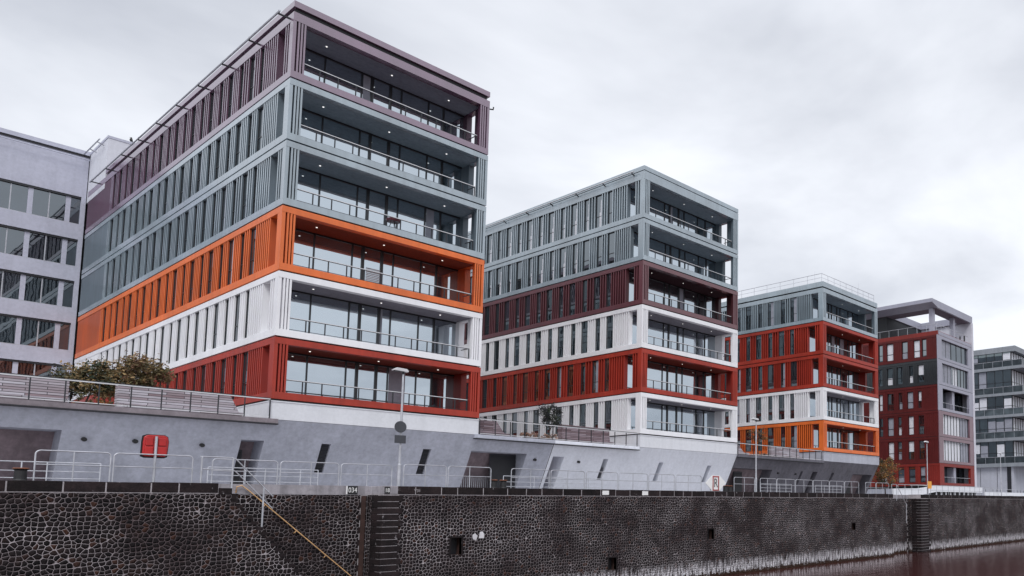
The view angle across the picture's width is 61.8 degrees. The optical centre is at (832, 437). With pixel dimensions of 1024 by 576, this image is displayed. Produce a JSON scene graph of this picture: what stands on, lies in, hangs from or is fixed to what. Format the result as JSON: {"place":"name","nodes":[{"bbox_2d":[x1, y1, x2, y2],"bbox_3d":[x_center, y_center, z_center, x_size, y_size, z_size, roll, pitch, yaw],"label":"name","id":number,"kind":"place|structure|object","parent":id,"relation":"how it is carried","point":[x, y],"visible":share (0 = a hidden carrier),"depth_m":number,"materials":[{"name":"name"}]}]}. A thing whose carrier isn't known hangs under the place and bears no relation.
{"place":"outdoors","nodes":[
{"label":"outdoors","id":0,"kind":"place"},
{"bbox_2d":[0,127,134,400],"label":"office building","id":1,"kind":"structure","parent":0,"point":[46,186],"depth_m":62.21,"materials":[{"name":"white paint"}]},
{"bbox_2d":[0,358,12,372],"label":"window","id":2,"kind":"structure","parent":1,"relation":"in","point":[5,364],"depth_m":60.30,"materials":[{"name":"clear glass"}]},
{"bbox_2d":[0,313,16,343],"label":"window","id":3,"kind":"structure","parent":1,"relation":"in","point":[7,322],"depth_m":60.49,"materials":[{"name":"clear glass"}]},
{"bbox_2d":[0,269,20,299],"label":"window","id":4,"kind":"structure","parent":1,"relation":"in","point":[9,279],"depth_m":60.73,"materials":[{"name":"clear glass"}]},
{"bbox_2d":[0,224,24,256],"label":"window","id":5,"kind":"structure","parent":1,"relation":"in","point":[11,238],"depth_m":60.95,"materials":[{"name":"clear glass"}]},
{"bbox_2d":[0,178,28,212],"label":"window","id":6,"kind":"structure","parent":1,"relation":"in","point":[13,195],"depth_m":61.17,"materials":[{"name":"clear glass"}]},
{"bbox_2d":[12,359,51,376],"bbox_3d":[-64.684,-4.972,61.408,0.190,2.320,2.200,-4,-6,34],"label":"window","id":7,"kind":"structure","parent":1,"relation":"in","point":[19,366],"depth_m":61.43,"materials":[{"name":"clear glass"}]},
{"bbox_2d":[14,316,55,348],"bbox_3d":[-64.708,-8.498,61.722,0.190,2.360,2.200,-4,-6,34],"label":"window","id":8,"kind":"structure","parent":1,"relation":"in","point":[34,332],"depth_m":61.73,"materials":[{"name":"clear glass"}]},
{"bbox_2d":[18,272,58,305],"bbox_3d":[-64.734,-12.068,62.040,0.190,2.330,2.200,-4,-6,34],"label":"window","id":9,"kind":"structure","parent":1,"relation":"in","point":[33,288],"depth_m":62.05,"materials":[{"name":"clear glass"}]},
{"bbox_2d":[22,229,62,263],"bbox_3d":[-64.759,-15.619,62.357,0.190,2.340,2.200,-4,-6,34],"label":"window","id":10,"kind":"structure","parent":1,"relation":"in","point":[36,245],"depth_m":62.37,"materials":[{"name":"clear glass"}]},
{"bbox_2d":[26,185,66,220],"bbox_3d":[-64.784,-19.265,62.682,0.190,2.420,2.200,-4,-6,34],"label":"window","id":11,"kind":"structure","parent":1,"relation":"in","point":[42,202],"depth_m":62.69,"materials":[{"name":"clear glass"}]},
{"bbox_2d":[51,364,66,374],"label":"window","id":12,"kind":"structure","parent":1,"relation":"in","point":[57,365],"depth_m":62.70,"materials":[{"name":"clear glass"}]},
{"bbox_2d":[53,321,70,350],"bbox_3d":[-63.832,-8.391,62.990,0.190,2.360,0.890,-4,-6,34],"label":"window","id":13,"kind":"structure","parent":1,"relation":"in","point":[62,329],"depth_m":63.02,"materials":[{"name":"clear glass"}]},
{"bbox_2d":[57,279,73,307],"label":"window","id":14,"kind":"structure","parent":1,"relation":"in","point":[65,288],"depth_m":63.33,"materials":[{"name":"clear glass"}]},
{"bbox_2d":[60,237,77,266],"bbox_3d":[-63.882,-15.512,63.625,0.190,2.340,0.890,-4,-6,34],"label":"window","id":15,"kind":"structure","parent":1,"relation":"in","point":[69,245],"depth_m":63.66,"materials":[{"name":"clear glass"}]},
{"bbox_2d":[64,194,80,224],"bbox_3d":[-63.908,-19.158,63.950,0.190,2.420,0.890,-4,-6,34],"label":"window","id":16,"kind":"structure","parent":1,"relation":"in","point":[72,206],"depth_m":63.97,"materials":[{"name":"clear glass"}]},
{"bbox_2d":[0,480,1023,575],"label":"quay wall","id":17,"kind":"structure","parent":0,"point":[67,528],"depth_m":39.64,"materials":[{"name":"stone"}]},
{"bbox_2d":[12,467,29,479],"bbox_3d":[-28.901,1.321,27.059,0.424,0.480,0.424,-4,-6,34],"label":"bollard","id":18,"kind":"object","parent":17,"relation":"on","point":[20,473],"visible":0.89,"depth_m":26.94,"materials":[{"name":"black metal"}]},
{"bbox_2d":[32,450,111,481],"bbox_3d":[-27.998,1.060,28.048,0.048,1.124,2.058,-4,-6,34],"label":"hoop railing","id":19,"kind":"object","parent":17,"relation":"on","point":[73,465],"visible":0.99,"depth_m":28.03,"materials":[{"name":"metal"}]},
{"bbox_2d":[111,453,193,482],"bbox_3d":[-26.699,1.218,29.927,0.048,1.124,2.438,-4,-6,34],"label":"hoop railing","id":20,"kind":"object","parent":17,"relation":"on","point":[154,467],"visible":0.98,"depth_m":29.91,"materials":[{"name":"metal"}]},
{"bbox_2d":[140,434,168,481],"bbox_3d":[-26.822,0.837,30.099,0.285,1.915,0.860,-4,-6,34],"label":"lifebuoy cabinet","id":21,"kind":"object","parent":17,"relation":"on","point":[154,444],"visible":0.98,"depth_m":30.04,"materials":[{"name":"red plastic"}]},
{"bbox_2d":[200,456,272,526],"bbox_3d":[-25.054,2.309,31.987,0.070,2.934,2.648,-4,-6,34],"label":"stair handrail","id":22,"kind":"object","parent":17,"relation":"on","point":[233,471],"visible":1,"depth_m":31.95,"materials":[{"name":"metal"}]},
{"bbox_2d":[211,458,278,484],"bbox_3d":[-25.892,1.536,33.552,0.048,1.124,2.448,-4,-6,34],"label":"hoop railing","id":23,"kind":"object","parent":17,"relation":"on","point":[244,471],"visible":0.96,"depth_m":33.51,"materials":[{"name":"metal"}]},
{"bbox_2d":[235,485,350,575],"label":"handrail","id":24,"kind":"object","parent":17,"relation":"attached to","point":[292,527],"visible":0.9,"depth_m":34.60,"materials":[{"name":"metal"}]},
{"bbox_2d":[279,461,339,485],"bbox_3d":[-24.462,1.710,35.620,0.048,1.124,2.468,-4,-6,34],"label":"hoop railing","id":25,"kind":"object","parent":17,"relation":"on","point":[311,470],"visible":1,"depth_m":35.62,"materials":[{"name":"metal"}]},
{"bbox_2d":[348,486,357,493],"bbox_3d":[-23.233,2.554,36.832,0.018,0.400,0.440,-4,-6,34],"label":"number plate","id":26,"kind":"object","parent":17,"relation":"attached to","point":[352,489],"visible":1,"depth_m":36.84,"materials":[{"name":"black"}]},
{"bbox_2d":[340,463,392,485],"bbox_3d":[-23.052,1.882,37.659,0.048,1.124,2.398,-4,-6,34],"label":"hoop railing","id":27,"kind":"object","parent":17,"relation":"on","point":[367,474],"visible":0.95,"depth_m":37.62,"materials":[{"name":"metal"}]},
{"bbox_2d":[384,487,389,493],"bbox_3d":[-21.485,2.551,36.708,0.018,0.340,0.260,-4,-6,34],"label":"number plate","id":28,"kind":"object","parent":17,"relation":"attached to","point":[386,490],"visible":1,"depth_m":36.70,"materials":[{"name":"black"}]},
{"bbox_2d":[392,367,408,485],"bbox_3d":[-21.716,-0.520,37.988,0.260,5.949,0.727,-4,-6,34],"label":"street lamp","id":29,"kind":"object","parent":17,"relation":"on","point":[403,371],"visible":0.95,"depth_m":38.05,"materials":[{"name":"metal"}]},
{"bbox_2d":[394,435,405,443],"bbox_3d":[-21.568,0.092,37.948,0.020,0.400,0.540,-4,-6,34],"label":"sign plate","id":30,"kind":"object","parent":29,"relation":"attached to","point":[400,439],"visible":1,"depth_m":37.95,"materials":[{"name":"grey metal"}]},
{"bbox_2d":[394,421,406,432],"bbox_3d":[-21.578,-0.526,37.995,0.020,0.580,0.580,-4,-6,34],"label":"traffic sign","id":31,"kind":"object","parent":29,"relation":"attached to","point":[400,426],"visible":1,"depth_m":37.98,"materials":[{"name":"grey metal"}]},
{"bbox_2d":[403,464,446,486],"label":"hoop railing","id":32,"kind":"object","parent":17,"relation":"on","point":[425,475],"visible":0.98,"depth_m":38.64,"materials":[{"name":"metal"}]},
{"bbox_2d":[447,466,490,487],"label":"hoop railing","id":33,"kind":"object","parent":17,"relation":"on","point":[469,476],"visible":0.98,"depth_m":40.55,"materials":[{"name":"metal"}]},
{"bbox_2d":[491,480,497,487],"bbox_3d":[-18.660,2.570,41.871,0.424,0.480,0.424,-4,-6,34],"label":"bollard","id":34,"kind":"object","parent":17,"relation":"on","point":[493,483],"visible":0.89,"depth_m":41.73,"materials":[{"name":"black metal"}]},
{"bbox_2d":[499,480,507,487],"bbox_3d":[-18.326,2.611,42.355,0.424,0.480,0.424,-4,-6,34],"label":"bollard","id":35,"kind":"object","parent":17,"relation":"on","point":[502,483],"visible":0.92,"depth_m":42.22,"materials":[{"name":"black metal"}]},
{"bbox_2d":[510,468,549,488],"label":"hoop railing","id":36,"kind":"object","parent":17,"relation":"on","point":[530,475],"visible":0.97,"depth_m":43.55,"materials":[{"name":"metal"}]},
{"bbox_2d":[550,470,584,488],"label":"hoop railing","id":37,"kind":"object","parent":17,"relation":"on","point":[568,479],"visible":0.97,"depth_m":45.60,"materials":[{"name":"metal"}]},
{"bbox_2d":[586,471,617,489],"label":"hoop railing","id":38,"kind":"object","parent":17,"relation":"on","point":[601,480],"visible":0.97,"depth_m":47.84,"materials":[{"name":"metal"}]},
{"bbox_2d":[618,472,647,489],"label":"hoop railing","id":39,"kind":"object","parent":17,"relation":"on","point":[640,481],"visible":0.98,"depth_m":50.16,"materials":[{"name":"metal"}]},
{"bbox_2d":[648,474,674,490],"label":"hoop railing","id":40,"kind":"object","parent":17,"relation":"on","point":[661,480],"visible":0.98,"depth_m":51.73,"materials":[{"name":"metal"}]},
{"bbox_2d":[675,475,701,490],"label":"hoop railing","id":41,"kind":"object","parent":17,"relation":"on","point":[688,482],"visible":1,"depth_m":53.83,"materials":[{"name":"metal"}]},
{"bbox_2d":[706,475,725,490],"bbox_3d":[-8.570,3.477,55.827,0.118,1.370,2.140,-4,-6,34],"label":"diamond sign","id":42,"kind":"object","parent":17,"relation":"attached to","point":[715,482],"visible":1,"depth_m":55.78,"materials":[{"name":"white metal"}]},
{"bbox_2d":[734,477,754,491],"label":"hoop railing","id":43,"kind":"object","parent":17,"relation":"on","point":[748,484],"visible":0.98,"depth_m":58.76,"materials":[{"name":"metal"}]},
{"bbox_2d":[751,418,758,491],"bbox_3d":[-6.160,1.391,60.487,0.260,5.919,0.727,-4,-6,34],"label":"street lamp","id":44,"kind":"object","parent":17,"relation":"on","point":[755,419],"visible":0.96,"depth_m":60.56,"materials":[{"name":"metal"}]},
{"bbox_2d":[760,478,776,491],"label":"hoop railing","id":45,"kind":"object","parent":17,"relation":"on","point":[767,483],"visible":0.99,"depth_m":61.00,"materials":[{"name":"metal"}]},
{"bbox_2d":[795,479,812,492],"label":"hoop railing","id":46,"kind":"object","parent":17,"relation":"on","point":[799,485],"visible":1,"depth_m":64.41,"materials":[{"name":"metal"}]},
{"bbox_2d":[813,480,828,492],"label":"hoop railing","id":47,"kind":"object","parent":17,"relation":"on","point":[821,486],"visible":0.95,"depth_m":67.13,"materials":[{"name":"metal"}]},
{"bbox_2d":[865,482,875,493],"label":"hoop railing","id":48,"kind":"object","parent":17,"relation":"on","point":[869,487],"visible":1,"depth_m":73.73,"materials":[{"name":"metal"}]},
{"bbox_2d":[891,484,906,522],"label":"stair handrail","id":49,"kind":"object","parent":17,"relation":"on","point":[896,498],"visible":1,"depth_m":77.86,"materials":[{"name":"metal"}]},
{"bbox_2d":[898,484,918,494],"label":"guard railing","id":50,"kind":"object","parent":17,"relation":"on","point":[908,489],"visible":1,"depth_m":80.94,"materials":[{"name":"metal"}]},
{"bbox_2d":[924,441,928,494],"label":"street lamp","id":51,"kind":"object","parent":17,"relation":"on","point":[926,442],"visible":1,"depth_m":84.66,"materials":[{"name":"metal"}]},
{"bbox_2d":[928,481,931,488],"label":"sign plate","id":52,"kind":"object","parent":51,"relation":"attached to","point":[929,484],"visible":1,"depth_m":84.19,"materials":[{"name":"orange metal"}]},
{"bbox_2d":[930,485,993,494],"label":"guard railing","id":53,"kind":"object","parent":17,"relation":"on","point":[948,490],"visible":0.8,"depth_m":91.06,"materials":[{"name":"metal"}]},
{"bbox_2d":[0,0,1023,350],"label":"sky","id":54,"kind":"structure","parent":0,"point":[877,145],"materials":[{"name":"white"}]},
{"bbox_2d":[723,540,1023,575],"bbox_3d":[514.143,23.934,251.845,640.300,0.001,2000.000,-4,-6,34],"label":"water","id":55,"kind":"structure","parent":0,"point":[1003,559],"depth_m":63.65,"materials":[{"name":"red liquid"}]},
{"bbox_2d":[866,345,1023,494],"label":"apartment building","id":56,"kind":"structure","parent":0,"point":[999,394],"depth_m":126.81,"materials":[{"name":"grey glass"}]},
{"bbox_2d":[985,489,1006,495],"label":"wall","id":57,"kind":"structure","parent":0,"point":[989,493],"depth_m":113.89,"materials":[{"name":"concrete"}]},
{"bbox_2d":[1006,489,1023,495],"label":"wall","id":58,"kind":"structure","parent":0,"point":[1015,494],"depth_m":120.25,"materials":[{"name":"concrete"}]},
{"label":"ground","id":59,"kind":"structure","parent":0,"visible":0},
{"bbox_2d":[0,460,100,481],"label":"guard railing","id":60,"kind":"object","parent":59,"relation":"on","point":[46,478],"visible":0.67,"depth_m":32.98,"materials":[{"name":"metal"}]},
{"bbox_2d":[206,467,318,484],"bbox_3d":[-29.410,2.126,39.432,0.052,1.042,4.883,-4,-6,34],"label":"guard railing","id":61,"kind":"object","parent":59,"relation":"on","point":[265,476],"visible":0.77,"depth_m":39.43,"materials":[{"name":"metal"}]},
{"bbox_2d":[0,398,555,488],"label":"podium wall","id":62,"kind":"structure","parent":59,"relation":"on","point":[29,429],"depth_m":38.87,"materials":[{"name":"grey concrete"}]},
{"bbox_2d":[0,374,69,402],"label":"wooden bench","id":63,"kind":"object","parent":62,"relation":"on","point":[40,388],"visible":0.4,"depth_m":32.91,"materials":[{"name":"grey wood"}]},
{"bbox_2d":[46,368,77,402],"bbox_3d":[-36.611,-2.189,36.096,1.116,2.051,1.188,-4,-6,34],"label":"shrub","id":64,"kind":"object","parent":62,"relation":"on","point":[71,395],"visible":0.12,"depth_m":36.24,"materials":[{"name":"green plant"}]},
{"bbox_2d":[48,356,133,401],"bbox_3d":[-35.303,-2.552,36.291,2.220,2.798,2.926,-4,-6,34],"label":"shrub","id":65,"kind":"object","parent":62,"relation":"on","point":[85,371],"visible":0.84,"depth_m":36.13,"materials":[{"name":"green plant"}]},
{"bbox_2d":[71,396,114,405],"bbox_3d":[-33.700,-1.539,34.644,0.847,0.644,1.451,-4,-6,34],"label":"planting","id":66,"kind":"object","parent":62,"relation":"on","point":[90,400],"visible":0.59,"depth_m":34.46,"materials":[{"name":"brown plant"}]},
{"bbox_2d":[0,372,270,417],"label":"terrace railing","id":67,"kind":"object","parent":62,"relation":"on","point":[99,383],"visible":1,"depth_m":34.80,"materials":[{"name":"metal"}]},
{"bbox_2d":[104,349,175,391],"bbox_3d":[-35.145,-2.703,38.344,2.430,3.467,3.113,-4,-6,34],"label":"shrub","id":68,"kind":"object","parent":62,"relation":"on","point":[142,371],"visible":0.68,"depth_m":38.32,"materials":[{"name":"green plant"}]},
{"bbox_2d":[114,383,242,415],"bbox_3d":[-31.717,-1.775,37.146,1.020,1.140,4.770,-4,-6,34],"label":"wooden bench","id":69,"kind":"object","parent":62,"relation":"on","point":[150,397],"visible":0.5,"depth_m":36.80,"materials":[{"name":"grey wood"}]},
{"bbox_2d":[230,450,241,483],"bbox_3d":[-31.081,1.657,39.597,0.090,2.030,0.450,-4,-6,34],"label":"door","id":70,"kind":"structure","parent":62,"relation":"in","point":[235,478],"depth_m":39.64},
{"bbox_2d":[71,0,493,434],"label":"office building","id":71,"kind":"structure","parent":62,"relation":"on","point":[242,237],"depth_m":46.02,"materials":[{"name":"grey paint"}]},
{"bbox_2d":[386,217,399,227],"bbox_3d":[-26.361,-12.692,45.618,0.800,0.805,0.800,-4,-6,34],"label":"bistro table","id":72,"kind":"object","parent":71,"relation":"on","point":[390,220],"visible":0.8,"depth_m":45.52,"materials":[{"name":"red paint"}]},
{"bbox_2d":[478,420,509,435],"bbox_3d":[-22.705,-0.607,50.175,1.020,1.000,2.700,-4,-6,34],"label":"wooden bench","id":73,"kind":"object","parent":62,"relation":"on","point":[487,427],"visible":0.46,"depth_m":50.23,"materials":[{"name":"grey wood"}]},
{"bbox_2d":[488,454,515,487],"bbox_3d":[-22.430,2.422,51.680,0.090,2.530,1.900,-4,-6,34],"label":"door","id":74,"kind":"structure","parent":62,"relation":"in","point":[501,465],"depth_m":51.64,"materials":[{"name":"black metal"}]},
{"bbox_2d":[519,431,558,439],"bbox_3d":[-20.745,-0.059,53.935,1.087,0.781,2.753,-4,-6,34],"label":"planting","id":75,"kind":"object","parent":62,"relation":"on","point":[531,434],"visible":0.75,"depth_m":53.80,"materials":[{"name":"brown plant"}]},
{"bbox_2d":[503,476,602,488],"bbox_3d":[-19.521,3.332,53.735,0.052,1.042,8.143,-4,-6,34],"label":"guard railing","id":76,"kind":"object","parent":59,"relation":"on","point":[588,483],"visible":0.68,"depth_m":54.14,"materials":[{"name":"metal"}]},
{"bbox_2d":[538,440,736,490],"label":"podium wall","id":77,"kind":"structure","parent":59,"relation":"on","point":[585,457],"depth_m":59.70,"materials":[{"name":"concrete"}]},
{"bbox_2d":[535,402,562,435],"bbox_3d":[-20.985,-1.075,56.889,1.611,3.222,2.253,-4,-6,34],"label":"tree","id":78,"kind":"object","parent":77,"relation":"on","point":[547,417],"visible":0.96,"depth_m":56.74,"materials":[{"name":"green plant"}]},
{"bbox_2d":[479,418,637,445],"bbox_3d":[-18.880,-0.251,53.929,0.080,1.105,12.990,-4,-6,34],"label":"terrace railing","id":79,"kind":"object","parent":77,"relation":"on","point":[539,424],"visible":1,"depth_m":53.08,"materials":[{"name":"metal"}]},
{"bbox_2d":[558,425,613,443],"bbox_3d":[-18.258,-0.174,56.618,1.020,1.220,4.320,-4,-6,34],"label":"wooden bench","id":80,"kind":"object","parent":77,"relation":"on","point":[584,434],"visible":0.61,"depth_m":56.31,"materials":[{"name":"grey wood"}]},
{"bbox_2d":[463,165,737,453],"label":"office building","id":81,"kind":"structure","parent":77,"relation":"on","point":[601,304],"depth_m":66.28,"materials":[{"name":"grey paint"}]},
{"bbox_2d":[761,483,791,492],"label":"guard railing","id":82,"kind":"object","parent":59,"relation":"on","point":[779,487],"visible":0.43,"depth_m":74.56,"materials":[{"name":"metal"}]},
{"bbox_2d":[726,454,877,493],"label":"podium wall","id":83,"kind":"structure","parent":59,"relation":"on","point":[805,471],"depth_m":77.44,"materials":[{"name":"concrete"}]},
{"bbox_2d":[737,444,748,454],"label":"wooden bench","id":84,"kind":"object","parent":83,"relation":"on","point":[739,449],"visible":0.21,"depth_m":70.57,"materials":[{"name":"grey wood"}]},
{"bbox_2d":[747,426,767,448],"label":"tree","id":85,"kind":"object","parent":83,"relation":"on","point":[760,434],"visible":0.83,"depth_m":76.16,"materials":[{"name":"brown plant"}]},
{"bbox_2d":[737,442,821,459],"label":"terrace railing","id":86,"kind":"object","parent":83,"relation":"on","point":[781,447],"visible":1,"depth_m":73.54,"materials":[{"name":"metal"}]},
{"bbox_2d":[767,447,802,458],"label":"wooden bench","id":87,"kind":"object","parent":83,"relation":"on","point":[783,452],"visible":0.61,"depth_m":75.86,"materials":[{"name":"grey wood"}]},
{"bbox_2d":[721,273,878,464],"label":"office building","id":88,"kind":"structure","parent":83,"relation":"on","point":[804,368],"depth_m":85.28,"materials":[{"name":"red paint"}]},
{"bbox_2d":[815,485,841,492],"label":"guard railing","id":89,"kind":"object","parent":59,"relation":"on","point":[828,485],"visible":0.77,"depth_m":80.88,"materials":[{"name":"metal"}]},
{"bbox_2d":[872,456,901,493],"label":"tree","id":90,"kind":"object","parent":59,"relation":"on","point":[883,478],"visible":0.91,"depth_m":94.29,"materials":[{"name":"brown plant"}]},
{"bbox_2d":[863,298,976,488],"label":"apartment building","id":91,"kind":"structure","parent":59,"relation":"on","point":[926,391],"depth_m":106.74,"materials":[{"name":"paint"}]},
{"bbox_2d":[892,485,981,494],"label":"ramp wall","id":92,"kind":"structure","parent":59,"relation":"on","point":[952,491],"depth_m":100.06,"materials":[{"name":"concrete"}]},
{"bbox_2d":[999,452,1001,495],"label":"street lamp","id":93,"kind":"object","parent":59,"relation":"on","point":[1000,472],"visible":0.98,"depth_m":113.19,"materials":[{"name":"metal"}]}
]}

